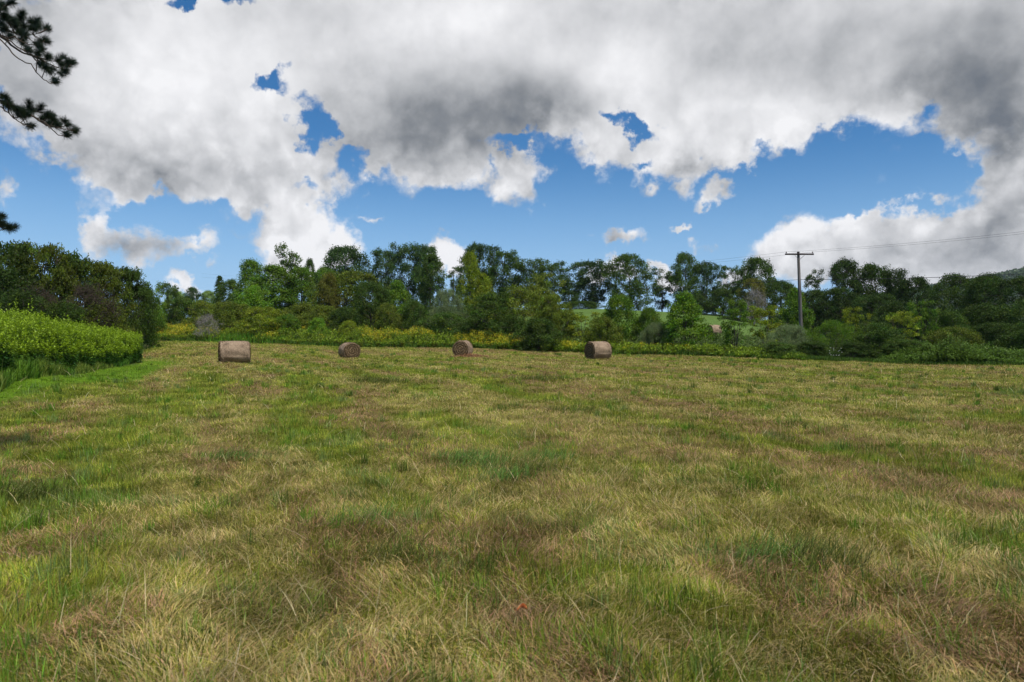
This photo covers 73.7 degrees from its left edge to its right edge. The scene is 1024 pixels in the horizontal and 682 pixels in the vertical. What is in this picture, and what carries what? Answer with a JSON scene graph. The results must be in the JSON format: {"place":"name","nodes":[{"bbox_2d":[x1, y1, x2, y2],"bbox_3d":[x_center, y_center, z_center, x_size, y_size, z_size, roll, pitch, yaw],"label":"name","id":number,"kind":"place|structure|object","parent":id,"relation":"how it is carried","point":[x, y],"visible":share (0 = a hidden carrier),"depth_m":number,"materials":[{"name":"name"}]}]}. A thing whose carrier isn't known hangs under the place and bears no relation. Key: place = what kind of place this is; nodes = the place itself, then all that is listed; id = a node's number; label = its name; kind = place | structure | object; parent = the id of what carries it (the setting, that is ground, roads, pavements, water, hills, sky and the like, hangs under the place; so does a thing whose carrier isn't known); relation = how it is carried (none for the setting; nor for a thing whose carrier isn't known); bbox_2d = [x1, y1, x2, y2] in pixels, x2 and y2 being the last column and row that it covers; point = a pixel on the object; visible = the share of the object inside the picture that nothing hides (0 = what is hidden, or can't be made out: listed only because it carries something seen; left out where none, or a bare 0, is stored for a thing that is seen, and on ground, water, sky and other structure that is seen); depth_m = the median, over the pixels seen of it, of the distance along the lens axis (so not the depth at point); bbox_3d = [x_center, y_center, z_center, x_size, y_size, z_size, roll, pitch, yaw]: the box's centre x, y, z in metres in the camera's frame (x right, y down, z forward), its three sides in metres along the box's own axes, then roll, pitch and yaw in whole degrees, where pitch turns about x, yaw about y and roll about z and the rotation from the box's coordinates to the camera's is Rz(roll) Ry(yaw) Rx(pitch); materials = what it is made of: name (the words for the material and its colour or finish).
{"place":"outdoors","nodes":[
{"label":"outdoors","id":0,"kind":"place"},
{"bbox_2d":[0,354,130,391],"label":"bank grass","id":1,"kind":"structure","parent":0,"point":[33,368],"depth_m":22.19,"materials":[{"name":"green plant"}]},
{"bbox_2d":[0,306,1023,681],"bbox_3d":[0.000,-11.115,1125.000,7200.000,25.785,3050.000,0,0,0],"label":"ground","id":2,"kind":"structure","parent":0,"point":[712,320],"depth_m":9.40,"materials":[{"name":"green plant"}]},
{"bbox_2d":[0,266,60,314],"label":"shrub","id":3,"kind":"object","parent":2,"relation":"on","point":[8,277],"visible":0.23,"depth_m":43.61,"materials":[{"name":"green plant"}]},
{"bbox_2d":[0,286,64,323],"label":"shrub","id":4,"kind":"object","parent":2,"relation":"on","point":[20,295],"visible":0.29,"depth_m":39.59,"materials":[{"name":"green plant"}]},
{"bbox_2d":[0,239,66,301],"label":"tree","id":5,"kind":"object","parent":2,"relation":"on","point":[12,252],"visible":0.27,"depth_m":45.30,"materials":[{"name":"green plant"}]},
{"bbox_2d":[0,0,82,234],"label":"pine tree","id":6,"kind":"object","parent":2,"relation":"on","point":[20,26],"visible":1,"depth_m":8.92,"materials":[{"name":"green plant"}]},
{"bbox_2d":[1,239,89,313],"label":"tree","id":7,"kind":"object","parent":2,"relation":"on","point":[45,254],"visible":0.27,"depth_m":46.49,"materials":[{"name":"green plant"}]},
{"bbox_2d":[32,299,88,325],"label":"shrub","id":8,"kind":"object","parent":2,"relation":"on","point":[73,314],"visible":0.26,"depth_m":40.69,"materials":[{"name":"green plant"}]},
{"bbox_2d":[0,298,143,373],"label":"tall weeds","id":9,"kind":"object","parent":2,"relation":"on","point":[40,336],"visible":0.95,"depth_m":26.28,"materials":[{"name":"green plant"}]},
{"bbox_2d":[36,247,108,320],"bbox_3d":[-31.583,-2.827,49.054,5.148,7.839,5.948,0,0,-38],"label":"tree","id":10,"kind":"object","parent":2,"relation":"on","point":[76,260],"visible":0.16,"depth_m":48.64,"materials":[{"name":"green plant"}]},
{"bbox_2d":[57,278,126,329],"bbox_3d":[-26.567,-1.487,43.034,4.019,5.498,4.952,0,0,28],"label":"shrub","id":11,"kind":"object","parent":2,"relation":"on","point":[85,291],"visible":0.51,"depth_m":42.88,"materials":[{"name":"green plant"}]},
{"bbox_2d":[56,259,146,333],"bbox_3d":[-30.564,-2.487,50.120,5.336,7.185,6.035,0,0,4],"label":"tree","id":12,"kind":"object","parent":2,"relation":"on","point":[109,271],"visible":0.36,"depth_m":49.58,"materials":[{"name":"green plant"}]},
{"bbox_2d":[82,300,135,332],"bbox_3d":[-26.233,-0.771,43.930,3.997,3.684,4.839,0,0,-45],"label":"shrub","id":13,"kind":"object","parent":2,"relation":"on","point":[93,312],"visible":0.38,"depth_m":43.55,"materials":[{"name":"green plant"}]},
{"bbox_2d":[102,265,159,347],"bbox_3d":[-29.412,-2.369,51.834,4.815,6.961,4.243,0,0,-27],"label":"tree","id":14,"kind":"object","parent":2,"relation":"on","point":[144,296],"visible":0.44,"depth_m":51.94,"materials":[{"name":"green plant"}]},
{"bbox_2d":[120,284,164,346],"bbox_3d":[-30.638,-1.929,55.839,4.851,5.716,3.709,0,0,36],"label":"shrub","id":15,"kind":"object","parent":2,"relation":"on","point":[154,336],"visible":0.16,"depth_m":55.41,"materials":[{"name":"green plant"}]},
{"bbox_2d":[159,281,181,325],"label":"tree","id":16,"kind":"object","parent":2,"relation":"on","point":[172,290],"visible":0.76,"depth_m":91.51,"materials":[{"name":"green plant"}]},
{"bbox_2d":[162,295,207,326],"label":"shrub","id":17,"kind":"object","parent":2,"relation":"on","point":[185,302],"visible":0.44,"depth_m":94.01,"materials":[{"name":"green plant"}]},
{"bbox_2d":[181,298,216,329],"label":"shrub","id":18,"kind":"object","parent":2,"relation":"on","point":[206,306],"visible":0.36,"depth_m":87.03,"materials":[{"name":"green plant"}]},
{"bbox_2d":[206,300,244,331],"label":"shrub","id":19,"kind":"object","parent":2,"relation":"on","point":[221,316],"visible":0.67,"depth_m":81.08,"materials":[{"name":"green plant"}]},
{"bbox_2d":[210,278,245,309],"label":"tree","id":20,"kind":"object","parent":2,"relation":"on","point":[223,292],"visible":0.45,"depth_m":123.93,"materials":[{"name":"green plant"}]},
{"bbox_2d":[216,340,252,362],"bbox_3d":[-15.587,0.611,38.198,2.369,1.306,1.503,0,0,-27],"label":"hay bale","id":21,"kind":"object","parent":2,"relation":"on","point":[233,351],"visible":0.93,"depth_m":37.73,"materials":[{"name":"beige plant"}]},
{"bbox_2d":[230,257,265,318],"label":"tree","id":22,"kind":"object","parent":2,"relation":"on","point":[254,267],"visible":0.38,"depth_m":103.02,"materials":[{"name":"green plant"}]},
{"bbox_2d":[229,284,279,326],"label":"tree","id":23,"kind":"object","parent":2,"relation":"on","point":[251,295],"visible":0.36,"depth_m":91.08,"materials":[{"name":"green plant"}]},
{"bbox_2d":[228,306,295,337],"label":"shrub","id":24,"kind":"object","parent":2,"relation":"on","point":[271,313],"visible":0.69,"depth_m":75.59,"materials":[{"name":"green plant"}]},
{"bbox_2d":[241,262,300,325],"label":"tree","id":25,"kind":"object","parent":2,"relation":"on","point":[274,270],"visible":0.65,"depth_m":98.80,"materials":[{"name":"green plant"}]},
{"bbox_2d":[274,241,308,312],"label":"tree","id":26,"kind":"object","parent":2,"relation":"on","point":[287,263],"visible":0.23,"depth_m":107.78,"materials":[{"name":"green plant"}]},
{"bbox_2d":[283,301,313,327],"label":"shrub","id":27,"kind":"object","parent":2,"relation":"on","point":[303,310],"visible":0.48,"depth_m":81.31,"materials":[{"name":"green plant"}]},
{"bbox_2d":[283,266,317,322],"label":"tree","id":28,"kind":"object","parent":2,"relation":"on","point":[300,272],"visible":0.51,"depth_m":101.04,"materials":[{"name":"green plant"}]},
{"bbox_2d":[300,304,338,329],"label":"shrub","id":29,"kind":"object","parent":2,"relation":"on","point":[318,310],"visible":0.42,"depth_m":77.99,"materials":[{"name":"green plant"}]},
{"bbox_2d":[315,272,344,325],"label":"tree","id":30,"kind":"object","parent":2,"relation":"on","point":[325,287],"visible":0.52,"depth_m":83.36,"materials":[{"name":"green plant"}]},
{"bbox_2d":[303,268,390,325],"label":"tree","id":31,"kind":"object","parent":2,"relation":"on","point":[350,277],"visible":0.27,"depth_m":86.20,"materials":[{"name":"green plant"}]},
{"bbox_2d":[326,305,368,331],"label":"shrub","id":32,"kind":"object","parent":2,"relation":"on","point":[343,314],"visible":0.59,"depth_m":76.46,"materials":[{"name":"green plant"}]},
{"bbox_2d":[323,243,374,306],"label":"tree","id":33,"kind":"object","parent":2,"relation":"on","point":[335,254],"visible":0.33,"depth_m":134.61,"materials":[{"name":"green plant"}]},
{"bbox_2d":[350,280,393,330],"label":"tree","id":34,"kind":"object","parent":2,"relation":"on","point":[377,290],"visible":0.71,"depth_m":79.20,"materials":[{"name":"green plant"}]},
{"bbox_2d":[367,247,397,302],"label":"tree","id":35,"kind":"object","parent":2,"relation":"on","point":[388,270],"visible":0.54,"depth_m":134.50,"materials":[{"name":"green plant"}]},
{"bbox_2d":[370,302,404,332],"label":"shrub","id":36,"kind":"object","parent":2,"relation":"on","point":[386,309],"visible":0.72,"depth_m":75.35,"materials":[{"name":"green plant"}]},
{"bbox_2d":[373,279,417,329],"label":"tree","id":37,"kind":"object","parent":2,"relation":"on","point":[399,292],"visible":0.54,"depth_m":85.22,"materials":[{"name":"green plant"}]},
{"bbox_2d":[384,241,425,304],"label":"tree","id":38,"kind":"object","parent":2,"relation":"on","point":[412,253],"visible":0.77,"depth_m":136.46,"materials":[{"name":"green plant"}]},
{"bbox_2d":[396,298,428,331],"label":"shrub","id":39,"kind":"object","parent":2,"relation":"on","point":[408,307],"visible":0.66,"depth_m":75.19,"materials":[{"name":"green plant"}]},
{"bbox_2d":[414,251,447,318],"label":"tree","id":40,"kind":"object","parent":2,"relation":"on","point":[434,262],"visible":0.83,"depth_m":111.02,"materials":[{"name":"green plant"}]},
{"bbox_2d":[416,311,466,339],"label":"shrub","id":41,"kind":"object","parent":2,"relation":"on","point":[439,321],"visible":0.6,"depth_m":70.95,"materials":[{"name":"green plant"}]},
{"bbox_2d":[427,286,468,329],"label":"tree","id":42,"kind":"object","parent":2,"relation":"on","point":[445,299],"visible":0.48,"depth_m":81.49,"materials":[{"name":"green plant"}]},
{"bbox_2d":[456,250,480,324],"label":"tree","id":43,"kind":"object","parent":2,"relation":"on","point":[470,261],"visible":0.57,"depth_m":91.32,"materials":[{"name":"green plant"}]},
{"bbox_2d":[455,241,489,303],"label":"tree","id":44,"kind":"object","parent":2,"relation":"on","point":[469,249],"visible":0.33,"depth_m":139.18,"materials":[{"name":"green plant"}]},
{"bbox_2d":[153,322,806,359],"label":"goldenrod","id":45,"kind":"object","parent":2,"relation":"on","point":[400,338],"visible":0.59,"depth_m":66.79,"materials":[{"name":"green plant"}]},
{"bbox_2d":[464,272,497,326],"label":"tree","id":46,"kind":"object","parent":2,"relation":"on","point":[484,285],"visible":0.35,"depth_m":89.44,"materials":[{"name":"green plant"}]},
{"bbox_2d":[473,243,501,292],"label":"tree","id":47,"kind":"object","parent":2,"relation":"on","point":[487,248],"visible":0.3,"depth_m":139.50,"materials":[{"name":"green plant"}]},
{"bbox_2d":[463,291,519,342],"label":"tree","id":48,"kind":"object","parent":2,"relation":"on","point":[488,300],"visible":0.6,"depth_m":66.42,"materials":[{"name":"green plant"}]},
{"bbox_2d":[485,248,525,303],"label":"tree","id":49,"kind":"object","parent":2,"relation":"on","point":[501,283],"visible":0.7,"depth_m":137.07,"materials":[{"name":"green plant"}]},
{"bbox_2d":[484,313,527,341],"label":"shrub","id":50,"kind":"object","parent":2,"relation":"on","point":[511,327],"visible":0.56,"depth_m":65.32,"materials":[{"name":"green plant"}]},
{"bbox_2d":[493,284,564,334],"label":"tree","id":51,"kind":"object","parent":2,"relation":"on","point":[531,294],"visible":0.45,"depth_m":68.40,"materials":[{"name":"green plant"}]},
{"bbox_2d":[507,257,551,305],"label":"tree","id":52,"kind":"object","parent":2,"relation":"on","point":[523,280],"visible":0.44,"depth_m":136.30,"materials":[{"name":"green plant"}]},
{"bbox_2d":[508,317,573,350],"bbox_3d":[2.448,-0.533,61.216,6.244,3.245,4.775,0,0,40],"label":"shrub","id":53,"kind":"object","parent":2,"relation":"on","point":[533,327],"visible":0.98,"depth_m":60.16,"materials":[{"name":"green plant"}]},
{"bbox_2d":[528,293,578,338],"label":"tree","id":54,"kind":"object","parent":2,"relation":"on","point":[559,315],"visible":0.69,"depth_m":65.19,"materials":[{"name":"green plant"}]},
{"bbox_2d":[549,260,591,307],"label":"tree","id":55,"kind":"object","parent":2,"relation":"on","point":[574,293],"visible":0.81,"depth_m":140.72,"materials":[{"name":"green plant"}]},
{"bbox_2d":[157,331,1023,364],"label":"edge grass","id":56,"kind":"structure","parent":2,"relation":"on","point":[238,337],"depth_m":57.14,"materials":[{"name":"green plant"}]},
{"bbox_2d":[161,324,1023,359],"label":"undergrowth","id":57,"kind":"object","parent":2,"relation":"on","point":[748,342],"visible":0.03,"depth_m":73.51,"materials":[{"name":"green plant"}]},
{"bbox_2d":[573,259,618,306],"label":"tree","id":58,"kind":"object","parent":2,"relation":"on","point":[596,276],"visible":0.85,"depth_m":140.48,"materials":[{"name":"green plant"}]},
{"bbox_2d":[584,341,612,358],"bbox_3d":[6.204,0.696,49.478,2.267,1.435,1.451,0,0,-31],"label":"hay bale","id":59,"kind":"object","parent":2,"relation":"on","point":[597,349],"visible":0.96,"depth_m":49.04,"materials":[{"name":"brown plant"}]},
{"bbox_2d":[581,314,628,344],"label":"shrub","id":60,"kind":"object","parent":2,"relation":"on","point":[608,324],"visible":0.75,"depth_m":61.24,"materials":[{"name":"green plant"}]},
{"bbox_2d":[592,291,641,341],"bbox_3d":[10.259,-1.726,65.228,4.696,5.879,6.142,0,0,-40],"label":"tree","id":61,"kind":"object","parent":2,"relation":"on","point":[622,300],"visible":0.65,"depth_m":64.09,"materials":[{"name":"green plant"}]},
{"bbox_2d":[600,252,658,310],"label":"tree","id":62,"kind":"object","parent":2,"relation":"on","point":[634,289],"visible":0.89,"depth_m":135.95,"materials":[{"name":"green plant"}]},
{"bbox_2d":[629,305,667,344],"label":"shrub","id":63,"kind":"object","parent":2,"relation":"on","point":[644,320],"visible":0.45,"depth_m":62.59,"materials":[{"name":"green plant"}]},
{"bbox_2d":[637,321,671,348],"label":"shrub","id":64,"kind":"object","parent":2,"relation":"on","point":[652,328],"visible":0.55,"depth_m":60.73,"materials":[{"name":"green plant"}]},
{"bbox_2d":[649,267,673,311],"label":"tree","id":65,"kind":"object","parent":2,"relation":"on","point":[662,303],"visible":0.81,"depth_m":140.82,"materials":[{"name":"green plant"}]},
{"bbox_2d":[668,251,700,303],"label":"tree","id":66,"kind":"object","parent":2,"relation":"on","point":[687,271],"visible":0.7,"depth_m":136.79,"materials":[{"name":"green plant"}]},
{"bbox_2d":[660,290,719,345],"bbox_3d":[15.298,-1.541,60.062,5.073,5.924,6.450,0,0,-11],"label":"tree","id":67,"kind":"object","parent":2,"relation":"on","point":[686,304],"visible":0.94,"depth_m":59.10,"materials":[{"name":"green plant"}]},
{"bbox_2d":[688,260,724,313],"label":"tree","id":68,"kind":"object","parent":2,"relation":"on","point":[704,271],"visible":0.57,"depth_m":137.01,"materials":[{"name":"green plant"}]},
{"bbox_2d":[702,288,737,315],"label":"shrub","id":69,"kind":"object","parent":2,"relation":"on","point":[725,293],"visible":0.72,"depth_m":125.50,"materials":[{"name":"green plant"}]},
{"bbox_2d":[715,299,759,348],"bbox_3d":[18.867,-1.055,56.993,3.123,5.051,2.731,0,0,-20],"label":"tree","id":70,"kind":"object","parent":2,"relation":"on","point":[729,331],"visible":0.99,"depth_m":56.90,"materials":[{"name":"green plant"}]},
{"bbox_2d":[736,278,768,320],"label":"tree","id":71,"kind":"object","parent":2,"relation":"on","point":[755,287],"visible":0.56,"depth_m":119.37,"materials":[{"name":"green plant"}]},
{"bbox_2d":[729,255,777,310],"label":"tree","id":72,"kind":"object","parent":2,"relation":"on","point":[752,266],"visible":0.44,"depth_m":136.70,"materials":[{"name":"green plant"}]},
{"bbox_2d":[747,305,785,346],"bbox_3d":[22.000,-0.863,59.060,3.348,4.751,3.900,0,0,26],"label":"tree","id":73,"kind":"object","parent":2,"relation":"on","point":[772,312],"visible":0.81,"depth_m":58.42,"materials":[{"name":"green plant"}]},
{"bbox_2d":[765,279,794,323],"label":"tree","id":74,"kind":"object","parent":2,"relation":"on","point":[783,287],"visible":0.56,"depth_m":120.88,"materials":[{"name":"green plant"}]},
{"bbox_2d":[752,323,812,352],"bbox_3d":[22.390,-0.004,56.148,4.935,3.054,4.188,0,0,23],"label":"shrub","id":75,"kind":"object","parent":2,"relation":"on","point":[791,329],"visible":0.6,"depth_m":55.44,"materials":[{"name":"green plant"}]},
{"bbox_2d":[770,285,818,340],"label":"tree","id":76,"kind":"object","parent":2,"relation":"on","point":[791,301],"visible":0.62,"depth_m":67.45,"materials":[{"name":"green plant"}]},
{"bbox_2d":[790,288,839,332],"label":"tree","id":77,"kind":"object","parent":2,"relation":"on","point":[809,298],"visible":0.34,"depth_m":105.61,"materials":[{"name":"green plant"}]},
{"bbox_2d":[796,340,835,356],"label":"shrub","id":78,"kind":"object","parent":2,"relation":"on","point":[808,346],"visible":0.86,"depth_m":53.29,"materials":[{"name":"green plant"}]},
{"bbox_2d":[799,318,867,355],"bbox_3d":[25.797,-0.110,54.986,5.177,3.531,4.772,0,0,34],"label":"shrub","id":79,"kind":"object","parent":2,"relation":"on","point":[835,327],"visible":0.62,"depth_m":54.47,"materials":[{"name":"green plant"}]},
{"bbox_2d":[810,286,870,336],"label":"tree","id":80,"kind":"object","parent":2,"relation":"on","point":[834,293],"visible":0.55,"depth_m":103.32,"materials":[{"name":"green plant"}]},
{"bbox_2d":[822,256,864,324],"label":"tree","id":81,"kind":"object","parent":2,"relation":"on","point":[842,264],"visible":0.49,"depth_m":106.92,"materials":[{"name":"green plant"}]},
{"bbox_2d":[828,342,872,358],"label":"shrub","id":82,"kind":"object","parent":2,"relation":"on","point":[850,347],"visible":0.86,"depth_m":51.55,"materials":[{"name":"green plant"}]},
{"bbox_2d":[848,261,900,326],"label":"tree","id":83,"kind":"object","parent":2,"relation":"on","point":[869,273],"visible":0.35,"depth_m":106.49,"materials":[{"name":"green plant"}]},
{"bbox_2d":[849,292,901,338],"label":"tree","id":84,"kind":"object","parent":2,"relation":"on","point":[865,300],"visible":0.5,"depth_m":97.37,"materials":[{"name":"green plant"}]},
{"bbox_2d":[843,320,910,359],"bbox_3d":[28.378,0.038,53.017,5.515,3.353,4.772,0,0,4],"label":"shrub","id":85,"kind":"object","parent":2,"relation":"on","point":[879,332],"visible":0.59,"depth_m":52.25,"materials":[{"name":"green plant"}]},
{"bbox_2d":[860,299,919,343],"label":"shrub","id":86,"kind":"object","parent":2,"relation":"on","point":[895,306],"visible":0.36,"depth_m":81.34,"materials":[{"name":"green plant"}]},
{"bbox_2d":[875,338,928,357],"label":"shrub","id":87,"kind":"object","parent":2,"relation":"on","point":[900,342],"visible":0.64,"depth_m":50.58,"materials":[{"name":"green plant"}]},
{"bbox_2d":[885,310,921,338],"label":"shrub","id":88,"kind":"object","parent":2,"relation":"on","point":[902,320],"visible":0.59,"depth_m":59.30,"materials":[{"name":"green plant"}]},
{"bbox_2d":[890,275,943,341],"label":"tree","id":89,"kind":"object","parent":2,"relation":"on","point":[906,287],"visible":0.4,"depth_m":95.29,"materials":[{"name":"green plant"}]},
{"bbox_2d":[905,299,941,342],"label":"shrub","id":90,"kind":"object","parent":2,"relation":"on","point":[925,313],"visible":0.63,"depth_m":61.59,"materials":[{"name":"green plant"}]},
{"bbox_2d":[877,332,1023,363],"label":"brambles","id":91,"kind":"object","parent":2,"relation":"on","point":[948,351],"visible":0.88,"depth_m":47.16,"materials":[{"name":"green plant"}]},
{"bbox_2d":[918,272,983,333],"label":"tree","id":92,"kind":"object","parent":2,"relation":"on","point":[952,285],"visible":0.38,"depth_m":91.38,"materials":[{"name":"green plant"}]},
{"bbox_2d":[919,325,985,347],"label":"shrub","id":93,"kind":"object","parent":2,"relation":"on","point":[955,330],"visible":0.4,"depth_m":52.40,"materials":[{"name":"green plant"}]},
{"bbox_2d":[926,308,980,341],"bbox_3d":[39.883,-0.622,62.062,4.213,4.773,3.538,0,0,-1],"label":"shrub","id":94,"kind":"object","parent":2,"relation":"on","point":[946,319],"visible":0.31,"depth_m":61.62,"materials":[{"name":"green plant"}]},
{"bbox_2d":[954,301,1004,342],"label":"shrub","id":95,"kind":"object","parent":2,"relation":"on","point":[985,311],"visible":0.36,"depth_m":69.47,"materials":[{"name":"green plant"}]},
{"bbox_2d":[956,271,1012,327],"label":"tree","id":96,"kind":"object","parent":2,"relation":"on","point":[979,283],"visible":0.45,"depth_m":85.19,"materials":[{"name":"green plant"}]},
{"bbox_2d":[967,321,1022,348],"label":"shrub","id":97,"kind":"object","parent":2,"relation":"on","point":[991,327],"visible":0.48,"depth_m":52.62,"materials":[{"name":"green plant"}]},
{"bbox_2d":[972,275,1023,322],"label":"tree","id":98,"kind":"object","parent":2,"relation":"on","point":[1018,284],"visible":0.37,"depth_m":80.80,"materials":[{"name":"green plant"}]},
{"bbox_2d":[986,321,1023,350],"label":"shrub","id":99,"kind":"object","parent":2,"relation":"on","point":[1016,330],"visible":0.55,"depth_m":49.94,"materials":[{"name":"green plant"}]},
{"bbox_2d":[987,299,1023,341],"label":"shrub","id":100,"kind":"object","parent":2,"relation":"on","point":[1011,315],"visible":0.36,"depth_m":65.95,"materials":[{"name":"green plant"}]},
{"bbox_2d":[0,0,1023,319],"label":"sky","id":101,"kind":"structure","parent":0,"point":[215,135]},
{"bbox_3d":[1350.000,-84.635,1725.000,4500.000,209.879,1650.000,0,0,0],"label":"hills","id":102,"kind":"structure","parent":0,"visible":0},
{"bbox_2d":[768,266,1023,324],"bbox_3d":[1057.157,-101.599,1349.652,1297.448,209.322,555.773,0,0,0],"label":"forest","id":103,"kind":"object","parent":102,"relation":"on","point":[1018,272],"visible":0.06,"depth_m":1366.49,"materials":[{"name":"green plant"}]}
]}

